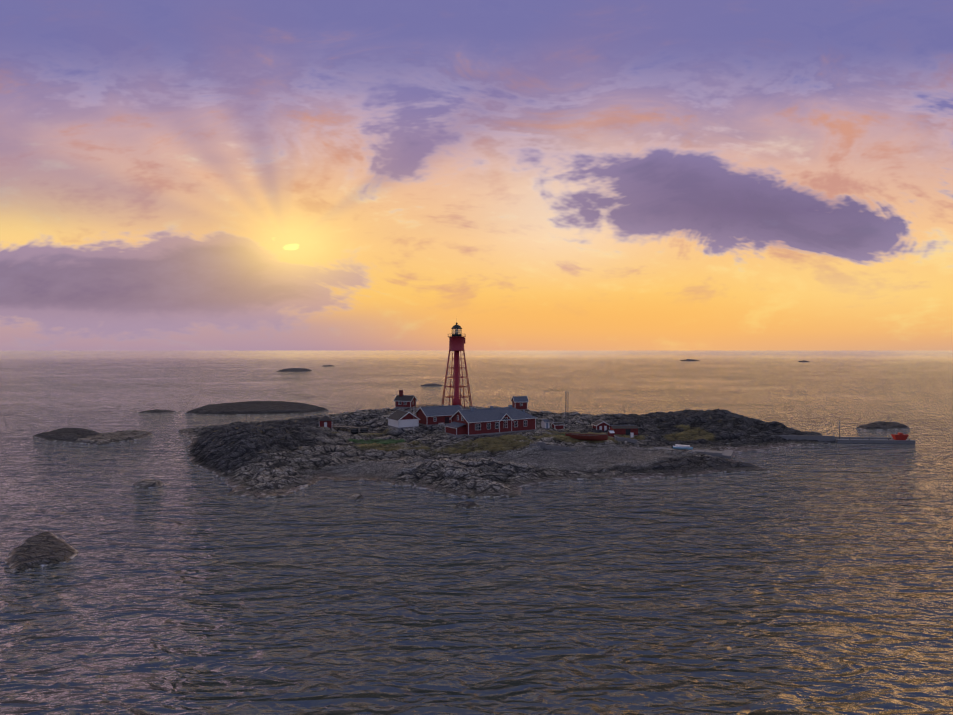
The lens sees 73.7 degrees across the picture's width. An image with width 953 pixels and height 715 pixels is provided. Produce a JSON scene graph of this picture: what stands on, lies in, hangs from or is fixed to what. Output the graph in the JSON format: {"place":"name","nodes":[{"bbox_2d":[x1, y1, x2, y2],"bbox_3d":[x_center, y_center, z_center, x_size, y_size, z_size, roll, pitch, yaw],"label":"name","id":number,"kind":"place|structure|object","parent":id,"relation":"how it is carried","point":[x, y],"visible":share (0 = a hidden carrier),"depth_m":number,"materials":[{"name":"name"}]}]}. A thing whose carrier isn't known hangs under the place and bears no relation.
{"place":"outdoors","nodes":[
{"label":"outdoors","id":0,"kind":"place"},
{"bbox_2d":[138,401,329,414],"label":"islet terrain","id":1,"kind":"structure","parent":0,"point":[258,407],"depth_m":312.11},
{"bbox_2d":[5,405,908,572],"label":"island terrain","id":2,"kind":"structure","parent":0,"point":[273,458],"depth_m":173.01,"materials":[{"name":"grey stone"}]},
{"bbox_2d":[318,415,332,427],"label":"shed","id":3,"kind":"structure","parent":2,"relation":"on","point":[325,421],"depth_m":204.68,"materials":[{"name":"red paint"}]},
{"bbox_2d":[332,426,352,430],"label":"footbridge","id":4,"kind":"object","parent":2,"relation":"on","point":[342,427],"depth_m":205.13,"materials":[{"name":"grey wood"}]},
{"bbox_2d":[350,427,367,433],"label":"water tanks","id":5,"kind":"object","parent":2,"relation":"on","point":[354,430],"visible":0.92,"depth_m":200.16,"materials":[{"name":"grey metal"}]},
{"bbox_2d":[386,410,419,429],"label":"boat house","id":6,"kind":"structure","parent":2,"relation":"on","point":[398,419],"depth_m":203.42,"materials":[{"name":"white paint"}]},
{"bbox_2d":[394,390,416,408],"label":"lookout cabin","id":7,"kind":"object","parent":2,"relation":"on","point":[401,400],"visible":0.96,"depth_m":240.10,"materials":[{"name":"red paint"}]},
{"bbox_2d":[415,404,436,407],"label":"cabin walkway","id":8,"kind":"structure","parent":2,"relation":"on","point":[422,405],"depth_m":238.87,"materials":[{"name":"grey wood"}]},
{"bbox_2d":[414,405,462,426],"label":"store house","id":9,"kind":"structure","parent":2,"relation":"on","point":[429,416],"depth_m":210.70,"materials":[{"name":"red paint"}]},
{"bbox_2d":[441,322,473,408],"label":"lighthouse","id":10,"kind":"object","parent":2,"relation":"on","point":[456,342],"visible":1,"depth_m":238.46,"materials":[{"name":"red metal"}]},
{"bbox_2d":[444,405,536,437],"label":"keepers house","id":11,"kind":"structure","parent":2,"relation":"on","point":[472,421],"depth_m":196.21,"materials":[{"name":"red paint"}]},
{"bbox_2d":[511,396,528,409],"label":"signal hut","id":12,"kind":"object","parent":2,"relation":"on","point":[519,402],"visible":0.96,"depth_m":234.33,"materials":[{"name":"red paint"}]},
{"bbox_2d":[541,419,549,428],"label":"privy","id":13,"kind":"structure","parent":2,"relation":"on","point":[545,423],"depth_m":210.88,"materials":[{"name":"white paint"}]},
{"bbox_2d":[529,442,575,451],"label":"dry stone wall","id":14,"kind":"structure","parent":2,"relation":"on","point":[547,447],"depth_m":179.22,"materials":[{"name":"grey stone"}]},
{"bbox_2d":[551,422,564,428],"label":"shed","id":15,"kind":"structure","parent":2,"relation":"on","point":[558,425],"depth_m":212.33,"materials":[{"name":"white paint"}]},
{"bbox_2d":[564,392,568,422],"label":"radio mast","id":16,"kind":"object","parent":2,"relation":"on","point":[565,420],"visible":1,"depth_m":226.53,"materials":[{"name":"grey metal"}]},
{"bbox_2d":[565,432,607,440],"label":"boat","id":17,"kind":"object","parent":2,"relation":"on","point":[593,437],"visible":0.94,"depth_m":190.28,"materials":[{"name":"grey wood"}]},
{"bbox_2d":[591,420,609,430],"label":"cottage","id":18,"kind":"structure","parent":2,"relation":"on","point":[600,425],"depth_m":216.53,"materials":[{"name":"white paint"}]},
{"bbox_2d":[607,430,614,436],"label":"well house","id":19,"kind":"structure","parent":2,"relation":"on","point":[610,433],"depth_m":197.01,"materials":[{"name":"white paint"}]},
{"bbox_2d":[609,425,638,435],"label":"store","id":20,"kind":"structure","parent":2,"relation":"on","point":[623,429],"depth_m":206.47,"materials":[{"name":"red paint"}]},
{"bbox_2d":[615,437,636,443],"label":"ramp","id":21,"kind":"structure","parent":2,"relation":"on","point":[626,439],"depth_m":193.59,"materials":[{"name":"grey concrete"}]},
{"bbox_2d":[654,447,733,458],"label":"harbour quay","id":22,"kind":"structure","parent":2,"relation":"on","point":[727,453],"depth_m":180.39,"materials":[{"name":"concrete"}]},
{"bbox_2d":[671,444,692,449],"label":"motor boat","id":23,"kind":"object","parent":22,"relation":"on","point":[683,447],"visible":0.94,"depth_m":185.59,"materials":[{"name":"white"}]},
{"bbox_2d":[750,421,914,443],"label":"pier","id":24,"kind":"structure","parent":2,"relation":"on","point":[886,440],"depth_m":209.50,"materials":[{"name":"concrete"}]},
{"bbox_2d":[891,433,908,439],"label":"boat","id":25,"kind":"object","parent":24,"relation":"on","point":[900,436],"visible":1,"depth_m":206.76,"materials":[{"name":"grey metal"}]},
{"bbox_2d":[0,351,952,714],"bbox_3d":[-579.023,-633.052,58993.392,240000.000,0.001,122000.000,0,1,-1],"label":"sea","id":26,"kind":"structure","parent":0,"point":[808,579],"depth_m":92.44,"materials":[{"name":"grey liquid"}]},
{"bbox_2d":[277,368,311,371],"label":"skerry","id":27,"kind":"structure","parent":26,"relation":"on","point":[294,370],"depth_m":908.70,"materials":[{"name":"grey stone"}]},
{"bbox_2d":[421,383,443,385],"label":"skerry","id":28,"kind":"structure","parent":26,"relation":"in","point":[433,384],"depth_m":542.30,"materials":[{"name":"grey stone"}]},
{"bbox_2d":[0,0,952,350],"label":"sky","id":29,"kind":"structure","parent":0,"point":[176,175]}
]}

